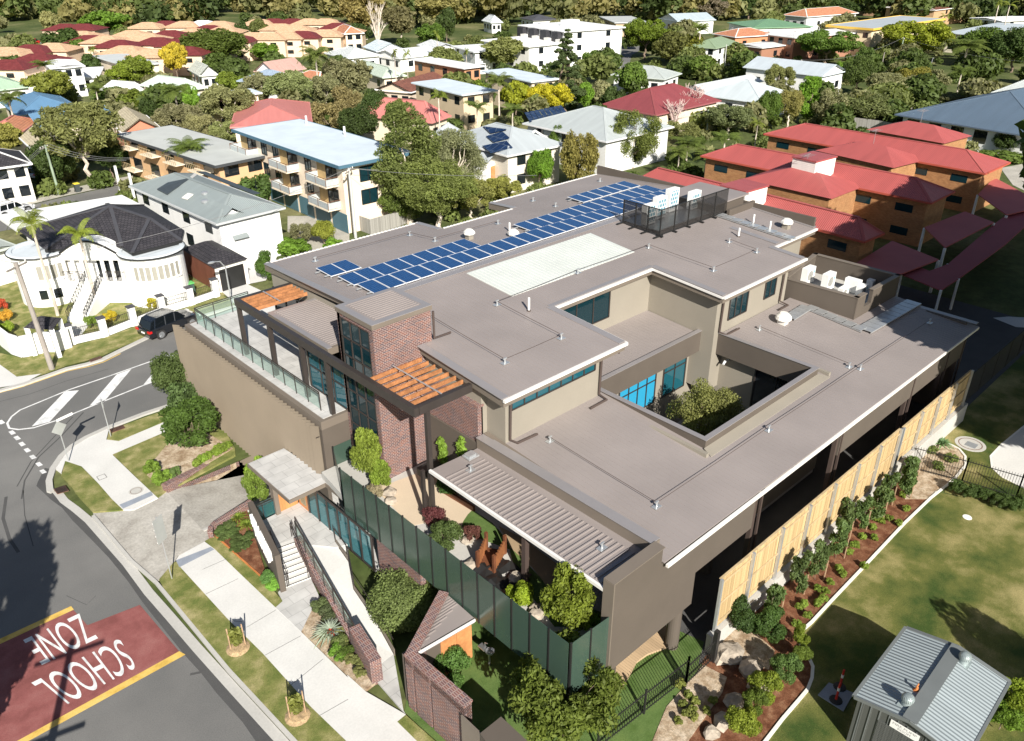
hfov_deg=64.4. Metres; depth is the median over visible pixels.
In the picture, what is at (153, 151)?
window
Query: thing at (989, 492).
shrub
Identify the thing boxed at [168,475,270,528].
driveway ramp
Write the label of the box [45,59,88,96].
house
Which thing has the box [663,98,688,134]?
bare tree
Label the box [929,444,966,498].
lawn edging
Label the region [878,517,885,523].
grass tuft
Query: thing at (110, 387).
island hatch
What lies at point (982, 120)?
house
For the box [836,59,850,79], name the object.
tree
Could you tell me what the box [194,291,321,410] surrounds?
terrace balustrade
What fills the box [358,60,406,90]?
house
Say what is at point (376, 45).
house
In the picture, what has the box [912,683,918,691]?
roof bracket
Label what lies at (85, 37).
townhouse
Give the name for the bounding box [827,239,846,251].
window
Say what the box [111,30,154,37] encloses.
townhouse
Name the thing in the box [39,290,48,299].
window
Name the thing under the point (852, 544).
grass tuft
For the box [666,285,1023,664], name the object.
service path
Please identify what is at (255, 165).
window
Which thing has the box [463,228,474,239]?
roof vent
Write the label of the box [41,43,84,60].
townhouse
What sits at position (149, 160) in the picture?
apartment block
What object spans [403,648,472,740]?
court wall
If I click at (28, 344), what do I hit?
front fence
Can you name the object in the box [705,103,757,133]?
tree
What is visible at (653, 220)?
screen
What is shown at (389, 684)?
paving
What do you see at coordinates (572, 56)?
tree
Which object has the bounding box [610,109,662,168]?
tree
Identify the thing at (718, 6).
tree
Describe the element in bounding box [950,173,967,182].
window
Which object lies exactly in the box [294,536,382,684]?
ramp wall
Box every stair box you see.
[719,178,768,203]
[791,151,837,175]
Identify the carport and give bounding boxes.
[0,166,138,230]
[857,241,939,292]
[917,212,994,266]
[971,179,1023,217]
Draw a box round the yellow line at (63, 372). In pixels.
[0,353,120,392]
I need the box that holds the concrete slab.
[818,683,852,710]
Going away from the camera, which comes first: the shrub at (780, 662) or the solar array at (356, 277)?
the shrub at (780, 662)
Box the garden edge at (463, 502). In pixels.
[441,491,474,510]
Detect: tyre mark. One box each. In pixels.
[1,496,19,552]
[16,417,72,486]
[21,412,83,498]
[23,490,33,545]
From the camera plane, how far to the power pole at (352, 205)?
80.63 m
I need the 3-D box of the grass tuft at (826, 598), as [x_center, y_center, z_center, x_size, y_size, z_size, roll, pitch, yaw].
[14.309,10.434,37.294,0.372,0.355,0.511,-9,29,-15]
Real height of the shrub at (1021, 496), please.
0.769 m
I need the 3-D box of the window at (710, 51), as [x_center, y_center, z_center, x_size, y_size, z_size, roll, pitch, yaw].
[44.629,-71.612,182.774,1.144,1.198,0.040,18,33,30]
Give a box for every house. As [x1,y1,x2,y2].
[0,75,30,107]
[0,91,70,116]
[0,115,32,153]
[0,148,35,202]
[0,239,16,285]
[4,203,188,321]
[19,126,55,150]
[25,105,113,137]
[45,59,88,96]
[92,54,161,83]
[100,80,143,90]
[111,106,159,149]
[128,171,285,263]
[139,75,207,111]
[187,60,218,88]
[230,98,312,142]
[236,69,283,97]
[253,57,306,72]
[303,70,321,91]
[324,46,381,63]
[337,24,364,48]
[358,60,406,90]
[362,97,451,143]
[363,39,401,52]
[374,72,442,99]
[376,46,432,72]
[417,39,454,49]
[436,122,460,135]
[451,44,502,73]
[452,122,562,192]
[481,14,502,32]
[520,14,558,23]
[522,105,673,173]
[603,83,721,130]
[610,65,681,91]
[659,12,715,33]
[687,74,763,91]
[692,36,738,65]
[701,79,782,115]
[712,27,768,47]
[727,19,813,32]
[743,56,845,90]
[765,29,854,59]
[784,6,857,29]
[894,87,1023,155]
[991,80,1023,92]
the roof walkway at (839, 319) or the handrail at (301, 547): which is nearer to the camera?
the handrail at (301, 547)
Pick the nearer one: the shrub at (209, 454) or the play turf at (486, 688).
the play turf at (486, 688)
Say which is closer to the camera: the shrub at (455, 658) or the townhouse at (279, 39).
the shrub at (455, 658)
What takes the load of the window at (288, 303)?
in the community building at (404, 375)
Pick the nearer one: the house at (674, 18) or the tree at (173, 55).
the tree at (173, 55)
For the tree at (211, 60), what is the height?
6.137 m
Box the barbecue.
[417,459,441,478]
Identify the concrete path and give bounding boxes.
[992,427,1023,486]
[995,317,1023,326]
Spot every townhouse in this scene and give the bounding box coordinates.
[0,47,32,57]
[0,59,46,91]
[16,53,71,60]
[18,44,51,54]
[40,24,74,33]
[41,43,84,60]
[63,24,109,34]
[63,35,98,43]
[77,31,107,35]
[78,35,126,55]
[90,40,142,54]
[95,45,150,54]
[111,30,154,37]
[124,49,178,76]
[126,33,173,41]
[127,22,164,32]
[139,37,171,48]
[152,38,180,48]
[155,30,188,37]
[156,21,175,25]
[164,21,198,30]
[178,46,213,75]
[181,28,199,32]
[195,20,212,25]
[197,25,217,29]
[205,21,236,26]
[211,26,248,33]
[230,35,257,60]
[239,19,272,30]
[244,32,268,57]
[257,23,289,32]
[261,32,287,56]
[266,18,283,23]
[275,25,317,32]
[277,18,301,23]
[277,32,303,56]
[290,18,317,25]
[295,31,322,54]
[306,18,345,27]
[314,29,344,52]
[317,23,349,29]
[331,26,366,48]
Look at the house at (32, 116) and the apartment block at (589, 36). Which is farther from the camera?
the apartment block at (589, 36)
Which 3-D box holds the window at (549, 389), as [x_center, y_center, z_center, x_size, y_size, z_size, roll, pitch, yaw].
[2.015,0.686,38.031,5.678,0.500,0.070,-24,36,-37]
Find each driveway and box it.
[93,492,208,580]
[1002,164,1023,189]
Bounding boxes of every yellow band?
[0,606,73,643]
[18,651,184,740]
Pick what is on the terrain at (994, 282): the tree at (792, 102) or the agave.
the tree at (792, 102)
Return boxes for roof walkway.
[716,213,795,240]
[788,304,812,319]
[809,305,866,331]
[861,299,921,332]
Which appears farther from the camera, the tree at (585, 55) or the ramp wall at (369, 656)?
the tree at (585, 55)
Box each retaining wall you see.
[202,497,270,530]
[704,402,967,653]
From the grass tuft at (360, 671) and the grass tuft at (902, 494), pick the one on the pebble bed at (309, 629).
the grass tuft at (360, 671)
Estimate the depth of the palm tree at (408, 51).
147.04 m
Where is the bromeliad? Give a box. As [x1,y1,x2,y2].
[310,618,342,647]
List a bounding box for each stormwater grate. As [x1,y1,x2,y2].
[54,485,68,493]
[89,356,101,361]
[110,425,124,432]
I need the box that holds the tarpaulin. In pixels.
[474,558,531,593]
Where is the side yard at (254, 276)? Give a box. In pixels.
[189,256,276,283]
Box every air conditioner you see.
[644,202,656,207]
[653,194,666,208]
[665,186,679,207]
[687,189,701,200]
[800,264,815,282]
[821,270,836,288]
[838,285,849,292]
[844,276,862,293]
[855,283,868,294]
[866,278,875,289]
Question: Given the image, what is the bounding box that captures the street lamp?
[208,261,232,303]
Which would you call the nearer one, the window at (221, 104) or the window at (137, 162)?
the window at (137, 162)
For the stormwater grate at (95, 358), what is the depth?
58.52 m
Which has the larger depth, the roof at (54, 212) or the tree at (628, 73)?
the tree at (628, 73)
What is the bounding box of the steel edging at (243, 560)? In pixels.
[216,537,259,575]
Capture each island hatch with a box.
[33,390,78,425]
[90,369,130,405]
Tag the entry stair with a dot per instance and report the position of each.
(294, 565)
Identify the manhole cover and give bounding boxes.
[129,487,143,494]
[955,436,985,451]
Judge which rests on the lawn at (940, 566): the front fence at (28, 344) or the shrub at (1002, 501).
the shrub at (1002, 501)
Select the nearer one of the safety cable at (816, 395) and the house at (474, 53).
the safety cable at (816, 395)
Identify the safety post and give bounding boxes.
[829,682,842,704]
[833,669,845,691]
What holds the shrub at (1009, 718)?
on the lawn at (940, 566)
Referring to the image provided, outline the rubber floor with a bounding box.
[369,473,470,526]
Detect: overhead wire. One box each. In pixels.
[15,168,347,262]
[351,168,536,175]
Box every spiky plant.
[231,511,247,524]
[238,518,251,530]
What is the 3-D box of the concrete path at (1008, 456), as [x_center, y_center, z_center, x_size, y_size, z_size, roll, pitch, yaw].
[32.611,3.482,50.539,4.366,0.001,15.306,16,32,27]
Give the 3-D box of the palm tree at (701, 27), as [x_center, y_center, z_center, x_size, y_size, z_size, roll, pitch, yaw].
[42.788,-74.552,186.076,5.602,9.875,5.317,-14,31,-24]
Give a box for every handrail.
[270,530,288,584]
[289,523,308,577]
[291,523,309,575]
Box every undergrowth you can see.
[0,46,932,223]
[33,45,1023,211]
[39,34,1018,213]
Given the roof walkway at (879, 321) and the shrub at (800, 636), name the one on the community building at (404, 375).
the roof walkway at (879, 321)
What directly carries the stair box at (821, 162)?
on the unit wing at (826, 191)
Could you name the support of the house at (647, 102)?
on the terrain at (994, 282)
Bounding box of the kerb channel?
[53,491,288,740]
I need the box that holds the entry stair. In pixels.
[276,539,310,587]
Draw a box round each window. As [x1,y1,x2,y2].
[0,169,8,179]
[2,187,14,198]
[6,73,14,77]
[13,166,25,176]
[19,185,30,196]
[35,260,69,280]
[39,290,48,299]
[53,288,63,297]
[75,69,81,75]
[79,84,85,90]
[129,141,139,151]
[133,157,143,171]
[133,261,179,280]
[142,194,149,205]
[146,147,155,153]
[150,163,160,175]
[161,202,169,214]
[164,152,174,160]
[182,211,190,223]
[183,159,193,168]
[186,232,194,244]
[203,165,214,174]
[204,79,208,85]
[204,221,212,233]
[219,100,227,108]
[224,164,239,176]
[246,137,256,149]
[247,159,262,171]
[260,142,267,155]
[263,162,270,175]
[272,146,278,157]
[272,286,300,309]
[275,170,281,178]
[286,151,297,164]
[289,173,299,186]
[304,157,311,171]
[306,350,347,410]
[307,182,313,193]
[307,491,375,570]
[325,165,336,179]
[327,188,338,202]
[339,317,380,458]
[359,164,374,181]
[361,187,378,204]
[419,87,423,95]
[454,96,459,104]
[468,96,474,104]
[468,115,474,122]
[474,70,478,76]
[483,94,489,102]
[483,112,489,120]
[512,364,595,410]
[517,154,525,164]
[517,173,525,183]
[561,133,566,141]
[564,291,610,324]
[618,373,656,407]
[661,358,686,397]
[708,49,712,54]
[714,164,727,172]
[727,291,749,320]
[746,171,758,177]
[749,369,788,406]
[763,277,777,299]
[776,141,788,148]
[807,147,818,151]
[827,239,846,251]
[855,194,870,203]
[889,225,907,235]
[894,202,912,212]
[915,167,927,175]
[946,195,961,203]
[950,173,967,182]
[951,126,963,132]
[972,130,987,143]
[998,134,1011,147]
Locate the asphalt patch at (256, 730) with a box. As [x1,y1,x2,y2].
[36,468,272,740]
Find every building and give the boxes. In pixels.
[172,165,978,699]
[599,16,648,36]
[944,22,1023,52]
[970,16,1023,24]
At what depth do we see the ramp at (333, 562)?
37.29 m
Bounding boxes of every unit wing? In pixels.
[744,153,858,213]
[816,129,918,175]
[866,109,970,148]
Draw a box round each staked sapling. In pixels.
[225,624,249,656]
[285,691,310,726]
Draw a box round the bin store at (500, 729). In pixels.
[480,717,526,740]
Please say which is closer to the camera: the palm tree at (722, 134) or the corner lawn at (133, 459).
the corner lawn at (133, 459)
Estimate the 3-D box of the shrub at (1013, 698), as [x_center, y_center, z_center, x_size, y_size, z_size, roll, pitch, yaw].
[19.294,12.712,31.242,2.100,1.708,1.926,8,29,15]
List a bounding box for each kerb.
[0,305,235,391]
[46,404,166,493]
[92,515,296,740]
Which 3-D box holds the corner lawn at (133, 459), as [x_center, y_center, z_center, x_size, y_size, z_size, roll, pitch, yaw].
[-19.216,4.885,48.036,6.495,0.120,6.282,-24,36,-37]
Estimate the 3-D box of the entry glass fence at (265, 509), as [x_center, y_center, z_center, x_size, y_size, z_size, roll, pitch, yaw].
[-12.643,7.161,41.305,1.340,1.020,0.050,-24,36,-37]
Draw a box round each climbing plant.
[436,436,448,464]
[455,436,466,457]
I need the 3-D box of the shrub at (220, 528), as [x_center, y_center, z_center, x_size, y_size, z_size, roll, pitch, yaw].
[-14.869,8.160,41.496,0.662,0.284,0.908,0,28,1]
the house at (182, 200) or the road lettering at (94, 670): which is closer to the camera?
the road lettering at (94, 670)
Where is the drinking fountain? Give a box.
[478,642,494,665]
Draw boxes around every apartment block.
[117,125,264,190]
[197,88,262,130]
[229,116,413,233]
[410,57,484,79]
[411,78,497,129]
[481,36,578,70]
[481,68,558,112]
[517,19,625,66]
[825,15,945,55]
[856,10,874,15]
[885,3,967,23]
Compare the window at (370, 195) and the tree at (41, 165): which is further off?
the tree at (41, 165)
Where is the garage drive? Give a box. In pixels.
[222,284,274,312]
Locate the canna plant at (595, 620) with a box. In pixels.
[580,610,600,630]
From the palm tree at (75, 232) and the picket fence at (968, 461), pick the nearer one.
the picket fence at (968, 461)
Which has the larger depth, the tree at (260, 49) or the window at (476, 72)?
the tree at (260, 49)
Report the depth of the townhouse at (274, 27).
222.55 m
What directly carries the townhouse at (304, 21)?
on the terrain at (994, 282)
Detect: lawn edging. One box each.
[763,491,935,740]
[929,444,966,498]
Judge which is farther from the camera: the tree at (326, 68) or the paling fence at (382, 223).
the tree at (326, 68)
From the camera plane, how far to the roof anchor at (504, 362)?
37.35 m
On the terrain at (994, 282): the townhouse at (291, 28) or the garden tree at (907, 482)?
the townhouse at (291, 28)
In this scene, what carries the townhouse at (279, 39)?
on the terrain at (994, 282)
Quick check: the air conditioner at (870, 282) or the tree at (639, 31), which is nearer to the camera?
the air conditioner at (870, 282)
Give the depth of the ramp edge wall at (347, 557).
37.04 m
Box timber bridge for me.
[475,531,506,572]
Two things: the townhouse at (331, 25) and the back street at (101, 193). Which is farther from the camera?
the townhouse at (331, 25)
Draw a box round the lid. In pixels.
[963,514,971,519]
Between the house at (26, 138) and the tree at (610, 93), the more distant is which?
the tree at (610, 93)
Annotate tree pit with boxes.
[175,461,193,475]
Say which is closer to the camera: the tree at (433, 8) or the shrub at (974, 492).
the shrub at (974, 492)
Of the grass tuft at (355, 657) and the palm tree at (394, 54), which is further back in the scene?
the palm tree at (394, 54)
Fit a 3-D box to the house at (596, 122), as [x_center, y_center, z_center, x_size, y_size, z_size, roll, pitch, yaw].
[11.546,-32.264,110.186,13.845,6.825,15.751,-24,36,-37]
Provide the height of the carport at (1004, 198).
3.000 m
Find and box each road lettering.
[23,614,97,664]
[32,640,134,703]
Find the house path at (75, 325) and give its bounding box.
[71,322,86,336]
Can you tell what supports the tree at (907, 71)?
on the terrain at (994, 282)
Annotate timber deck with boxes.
[615,625,666,687]
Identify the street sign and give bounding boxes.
[52,412,72,460]
[100,397,110,436]
[152,514,172,578]
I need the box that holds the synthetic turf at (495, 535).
[462,511,600,626]
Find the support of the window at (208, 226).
in the house at (182, 200)
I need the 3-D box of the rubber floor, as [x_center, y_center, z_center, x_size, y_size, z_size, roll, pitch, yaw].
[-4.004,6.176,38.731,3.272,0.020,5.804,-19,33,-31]
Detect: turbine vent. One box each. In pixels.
[896,692,914,707]
[959,651,971,669]
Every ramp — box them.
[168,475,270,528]
[306,545,392,662]
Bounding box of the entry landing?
[263,503,347,554]
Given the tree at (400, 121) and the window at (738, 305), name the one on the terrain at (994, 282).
the tree at (400, 121)
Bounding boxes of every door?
[219,264,245,290]
[270,184,283,204]
[284,194,298,211]
[299,195,314,218]
[299,496,308,510]
[315,207,330,220]
[332,211,348,233]
[440,634,456,674]
[456,625,472,657]
[491,165,494,177]
[872,719,913,740]
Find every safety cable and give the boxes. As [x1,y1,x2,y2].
[319,233,405,256]
[435,318,502,357]
[497,301,559,333]
[501,270,575,299]
[508,335,559,357]
[550,437,655,501]
[580,245,646,268]
[659,428,766,500]
[760,326,847,362]
[772,366,859,424]
[864,320,929,363]
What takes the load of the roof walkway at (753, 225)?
on the community building at (404, 375)
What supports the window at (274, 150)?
in the apartment block at (298, 154)
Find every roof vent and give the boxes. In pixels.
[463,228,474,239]
[507,229,518,236]
[775,311,791,325]
[780,218,792,229]
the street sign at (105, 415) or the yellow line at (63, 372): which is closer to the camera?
the street sign at (105, 415)
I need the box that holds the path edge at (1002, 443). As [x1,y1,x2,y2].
[990,425,1023,487]
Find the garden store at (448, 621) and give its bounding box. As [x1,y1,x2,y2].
[402,590,475,700]
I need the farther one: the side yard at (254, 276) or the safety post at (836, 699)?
the side yard at (254, 276)
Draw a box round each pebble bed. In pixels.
[301,597,374,691]
[653,666,726,740]
[722,630,774,669]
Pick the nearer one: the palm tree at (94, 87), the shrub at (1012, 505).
the shrub at (1012, 505)
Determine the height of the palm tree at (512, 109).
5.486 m
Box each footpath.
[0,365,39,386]
[26,175,132,203]
[56,413,198,510]
[176,542,415,740]
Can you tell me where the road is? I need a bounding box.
[0,315,254,740]
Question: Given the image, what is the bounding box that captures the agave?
[935,437,953,449]
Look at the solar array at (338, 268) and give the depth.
46.92 m
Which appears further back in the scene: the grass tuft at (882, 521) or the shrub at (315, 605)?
the grass tuft at (882, 521)
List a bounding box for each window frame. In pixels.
[33,260,71,282]
[131,259,181,282]
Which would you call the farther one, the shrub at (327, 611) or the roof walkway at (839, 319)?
the roof walkway at (839, 319)
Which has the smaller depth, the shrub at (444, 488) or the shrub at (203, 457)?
the shrub at (444, 488)
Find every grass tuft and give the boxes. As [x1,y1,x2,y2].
[335,626,344,633]
[344,653,354,664]
[353,654,359,663]
[353,665,366,677]
[355,657,363,667]
[673,715,682,724]
[675,679,681,689]
[677,698,687,707]
[678,677,685,685]
[680,708,690,716]
[683,689,692,698]
[687,704,697,712]
[689,711,698,721]
[690,695,697,705]
[691,696,700,704]
[703,705,710,715]
[707,696,717,704]
[791,619,801,626]
[794,602,804,610]
[800,599,808,607]
[802,611,813,618]
[813,598,821,607]
[814,583,821,592]
[817,596,823,603]
[819,593,828,601]
[821,586,830,593]
[825,577,834,585]
[834,564,843,571]
[838,569,847,578]
[846,547,854,554]
[849,541,856,547]
[853,540,859,547]
[857,532,866,539]
[859,561,868,569]
[869,523,876,530]
[871,533,878,540]
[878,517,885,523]
[884,514,893,521]
[894,519,902,526]
[899,491,905,497]
[902,505,910,511]
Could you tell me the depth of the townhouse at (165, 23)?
231.73 m
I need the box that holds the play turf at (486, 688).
[404,619,703,740]
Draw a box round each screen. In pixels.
[332,439,608,697]
[616,188,728,238]
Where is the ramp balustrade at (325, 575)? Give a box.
[294,521,354,625]
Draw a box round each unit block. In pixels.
[642,167,884,262]
[700,144,955,246]
[763,123,1010,212]
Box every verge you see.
[0,295,229,376]
[61,461,122,512]
[107,412,164,440]
[159,562,345,740]
[397,715,434,740]
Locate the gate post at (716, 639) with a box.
[710,629,720,662]
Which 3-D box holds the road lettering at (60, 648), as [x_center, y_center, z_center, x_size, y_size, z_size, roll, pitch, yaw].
[-19.657,11.690,35.410,2.414,0.001,2.142,-24,36,-37]
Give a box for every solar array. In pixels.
[315,259,361,278]
[337,239,480,286]
[356,188,666,293]
[514,185,661,230]
[525,105,565,121]
[568,181,639,202]
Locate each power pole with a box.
[6,259,54,369]
[40,145,60,194]
[345,166,356,237]
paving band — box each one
[120,492,152,507]
[176,547,213,566]
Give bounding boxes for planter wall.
[162,461,239,492]
[207,499,250,537]
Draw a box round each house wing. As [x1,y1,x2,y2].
[27,66,103,91]
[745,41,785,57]
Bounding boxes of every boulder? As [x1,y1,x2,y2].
[383,486,396,496]
[385,496,397,504]
[459,535,473,544]
[464,557,475,569]
[508,570,520,582]
[529,603,542,609]
[529,607,544,619]
[703,724,720,740]
[713,711,730,732]
[715,642,744,665]
[723,692,745,708]
[739,658,763,677]
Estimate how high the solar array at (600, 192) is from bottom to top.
0.192 m
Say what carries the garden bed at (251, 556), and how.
on the terrain at (994, 282)
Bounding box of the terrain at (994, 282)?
[0,2,1023,740]
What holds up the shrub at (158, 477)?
on the garden bed at (169, 456)
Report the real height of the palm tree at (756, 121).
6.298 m
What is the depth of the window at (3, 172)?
90.92 m
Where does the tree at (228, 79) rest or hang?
on the terrain at (994, 282)
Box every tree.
[0,89,26,114]
[0,122,23,148]
[7,207,59,315]
[19,69,73,94]
[24,139,75,179]
[27,59,55,71]
[28,99,124,176]
[39,11,61,27]
[40,27,80,43]
[55,218,104,295]
[66,39,84,49]
[79,53,101,66]
[81,10,132,34]
[83,81,108,99]
[90,86,125,103]
[90,141,123,176]
[103,65,133,80]
[115,88,143,106]
[116,54,154,83]
[136,97,156,117]
[149,350,187,395]
[150,102,204,129]
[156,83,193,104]
[158,41,187,76]
[158,394,220,448]
[162,135,210,155]
[178,28,249,56]
[181,83,200,107]
[181,114,214,133]
[195,83,256,133]
[202,52,238,71]
[207,121,235,140]
[215,71,243,88]
[234,20,249,31]
[239,71,277,99]
[239,173,270,199]
[248,18,268,31]
[250,42,278,57]
[262,69,313,99]
[276,236,311,256]
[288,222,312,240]
[297,44,330,102]
[310,72,340,103]
[311,99,346,128]
[311,220,335,243]
[321,58,356,83]
[322,237,342,247]
[331,84,361,108]
[333,59,373,90]
[337,103,378,135]
[338,0,388,39]
[350,23,373,38]
[360,88,387,112]
[366,1,385,39]
[370,100,441,223]
[377,190,407,216]
[381,5,416,37]
[391,47,397,80]
[394,155,479,226]
[402,49,410,74]
[413,0,459,17]
[414,22,444,42]
[421,128,489,209]
[423,46,464,61]
[429,88,448,127]
[433,30,440,46]
[435,7,455,41]
[451,178,495,218]
[463,100,487,127]
[473,79,487,87]
[479,36,524,63]
[482,72,513,115]
[486,174,522,200]
[500,80,529,115]
[501,103,523,125]
[507,628,626,740]
[525,83,574,106]
[527,148,553,181]
[547,29,587,111]
[548,125,561,141]
[559,130,599,179]
[572,82,594,107]
[581,50,596,58]
[592,79,610,103]
[600,86,625,102]
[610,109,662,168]
[612,61,646,93]
[622,18,670,58]
[651,30,691,60]
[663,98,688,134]
[665,377,744,435]
[667,120,701,139]
[667,146,691,166]
[668,135,707,160]
[683,55,717,79]
[683,82,705,102]
[686,34,703,56]
[691,21,710,38]
[693,149,715,177]
[697,0,728,15]
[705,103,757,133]
[706,130,742,147]
[741,0,756,18]
[748,117,765,146]
[755,90,783,120]
[762,10,785,20]
[764,63,795,85]
[764,583,786,607]
[779,90,804,126]
[789,549,814,593]
[795,29,864,62]
[799,75,823,121]
[807,538,831,575]
[811,87,849,123]
[827,0,865,12]
[828,517,852,557]
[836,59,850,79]
[839,496,855,523]
[840,90,898,119]
[842,55,877,86]
[853,496,874,528]
[854,46,882,59]
[864,72,905,86]
[869,485,891,519]
[877,20,955,49]
[881,471,901,505]
[895,66,931,76]
[898,456,918,497]
[900,455,920,478]
[931,69,952,85]
[939,92,963,101]
[943,38,992,66]
[947,64,977,91]
[955,26,1010,54]
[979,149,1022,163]
[987,26,1023,72]
[991,133,1017,151]
[994,0,1002,22]
[1002,1,1018,24]
[1014,119,1023,187]
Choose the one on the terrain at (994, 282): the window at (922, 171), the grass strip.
the grass strip
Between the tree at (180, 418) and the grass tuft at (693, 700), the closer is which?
the grass tuft at (693, 700)
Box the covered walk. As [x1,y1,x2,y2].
[896,212,1023,309]
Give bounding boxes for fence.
[0,316,71,357]
[64,277,219,344]
[256,498,274,519]
[359,208,409,233]
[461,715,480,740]
[597,641,714,740]
[712,428,903,631]
[854,118,890,130]
[894,370,973,466]
[911,446,1023,495]
[965,331,1023,400]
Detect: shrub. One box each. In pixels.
[0,298,7,309]
[0,308,12,320]
[0,320,14,331]
[83,315,96,326]
[102,310,116,321]
[142,459,160,473]
[146,298,156,307]
[151,469,172,485]
[165,466,180,477]
[166,381,198,412]
[192,458,201,466]
[196,454,207,462]
[202,451,213,460]
[210,447,221,455]
[214,524,226,535]
[216,445,227,453]
[216,530,231,541]
[221,441,232,449]
[222,519,236,529]
[227,526,239,537]
[228,541,241,552]
[229,533,242,543]
[236,540,252,549]
[240,468,268,501]
[241,530,254,540]
[243,455,261,484]
[254,250,271,280]
[259,569,274,584]
[264,577,278,591]
[310,596,328,613]
[317,602,335,620]
[328,642,347,661]
[330,633,348,647]
[334,644,354,661]
[349,427,381,481]
[366,482,382,497]
[366,567,438,635]
[368,459,391,485]
[421,507,445,525]
[429,520,462,550]
[433,645,472,687]
[436,479,455,493]
[463,525,481,540]
[505,580,533,606]
[539,561,596,631]
[724,705,762,737]
[729,594,762,633]
[741,688,770,716]
[746,670,784,705]
[753,605,786,643]
[769,652,803,684]
[793,623,810,645]
[793,643,813,660]
[926,445,938,453]
[932,460,944,470]
[943,452,958,463]
[948,479,962,491]
[956,482,972,497]
[964,483,981,497]
[976,485,988,498]
[982,488,998,502]
[990,493,1007,507]
[990,699,1023,731]
[999,492,1015,500]
[1001,677,1023,711]
[1006,497,1023,510]
[1016,494,1023,506]
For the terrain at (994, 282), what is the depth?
87.06 m
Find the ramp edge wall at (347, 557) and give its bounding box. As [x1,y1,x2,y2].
[333,528,394,655]
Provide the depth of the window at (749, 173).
90.16 m
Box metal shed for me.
[846,626,1011,740]
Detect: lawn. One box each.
[0,278,224,357]
[113,424,235,497]
[769,493,1023,740]
[944,354,1023,509]
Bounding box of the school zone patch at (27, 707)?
[0,605,178,740]
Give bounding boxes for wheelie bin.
[72,182,80,191]
[188,281,195,293]
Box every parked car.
[0,200,34,213]
[27,167,36,177]
[135,307,200,339]
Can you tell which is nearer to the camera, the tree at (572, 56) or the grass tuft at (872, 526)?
the grass tuft at (872, 526)
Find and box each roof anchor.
[465,464,475,472]
[500,357,509,364]
[545,435,554,443]
[556,333,565,339]
[596,541,607,551]
[651,500,661,509]
[764,425,772,432]
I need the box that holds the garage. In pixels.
[183,240,249,292]
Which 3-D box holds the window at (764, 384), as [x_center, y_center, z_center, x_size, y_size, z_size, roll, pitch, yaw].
[15.370,1.472,45.816,0.070,2.960,4.078,-24,36,-37]
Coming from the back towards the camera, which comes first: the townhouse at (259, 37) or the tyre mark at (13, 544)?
the townhouse at (259, 37)
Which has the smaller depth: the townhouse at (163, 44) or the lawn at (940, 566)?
the lawn at (940, 566)
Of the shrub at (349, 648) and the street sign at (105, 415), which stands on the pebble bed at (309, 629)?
the shrub at (349, 648)
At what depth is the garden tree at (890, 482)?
42.92 m
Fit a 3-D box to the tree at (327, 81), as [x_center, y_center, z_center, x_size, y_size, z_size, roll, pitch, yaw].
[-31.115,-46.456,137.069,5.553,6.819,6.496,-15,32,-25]
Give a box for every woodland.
[0,0,935,25]
[0,6,1023,130]
[0,11,1006,133]
[1,0,1023,23]
[6,9,1023,129]
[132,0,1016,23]
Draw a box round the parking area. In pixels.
[288,216,348,250]
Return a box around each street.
[0,179,147,230]
[621,46,639,67]
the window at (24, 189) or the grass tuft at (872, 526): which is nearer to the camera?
the grass tuft at (872, 526)
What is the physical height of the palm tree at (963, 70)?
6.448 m
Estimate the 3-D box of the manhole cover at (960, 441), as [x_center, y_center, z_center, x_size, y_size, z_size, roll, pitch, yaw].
[27.530,4.413,48.838,1.720,0.022,1.720,-24,36,-37]
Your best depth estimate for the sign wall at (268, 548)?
38.04 m
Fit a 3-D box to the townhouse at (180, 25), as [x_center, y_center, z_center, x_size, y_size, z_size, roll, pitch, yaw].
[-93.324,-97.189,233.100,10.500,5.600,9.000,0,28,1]
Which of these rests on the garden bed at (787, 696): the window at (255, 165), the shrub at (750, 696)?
the shrub at (750, 696)
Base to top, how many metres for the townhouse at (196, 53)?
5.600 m
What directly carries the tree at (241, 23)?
on the terrain at (994, 282)
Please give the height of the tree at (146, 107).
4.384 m
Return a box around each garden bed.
[147,431,236,485]
[214,510,270,582]
[689,479,926,740]
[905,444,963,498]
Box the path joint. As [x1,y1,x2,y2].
[204,560,347,715]
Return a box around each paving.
[276,578,318,630]
[378,654,404,713]
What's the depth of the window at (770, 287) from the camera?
49.58 m
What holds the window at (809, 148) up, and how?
in the unit block at (967, 175)
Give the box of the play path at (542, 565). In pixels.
[499,526,574,599]
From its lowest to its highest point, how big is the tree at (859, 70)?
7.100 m
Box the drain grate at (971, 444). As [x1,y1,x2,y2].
[964,441,977,448]
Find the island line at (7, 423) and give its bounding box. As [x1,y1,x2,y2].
[6,355,167,429]
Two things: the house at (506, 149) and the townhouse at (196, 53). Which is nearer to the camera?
the house at (506, 149)
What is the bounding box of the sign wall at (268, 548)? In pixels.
[247,501,285,592]
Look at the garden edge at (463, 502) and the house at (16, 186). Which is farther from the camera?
the house at (16, 186)
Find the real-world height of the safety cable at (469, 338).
0.386 m

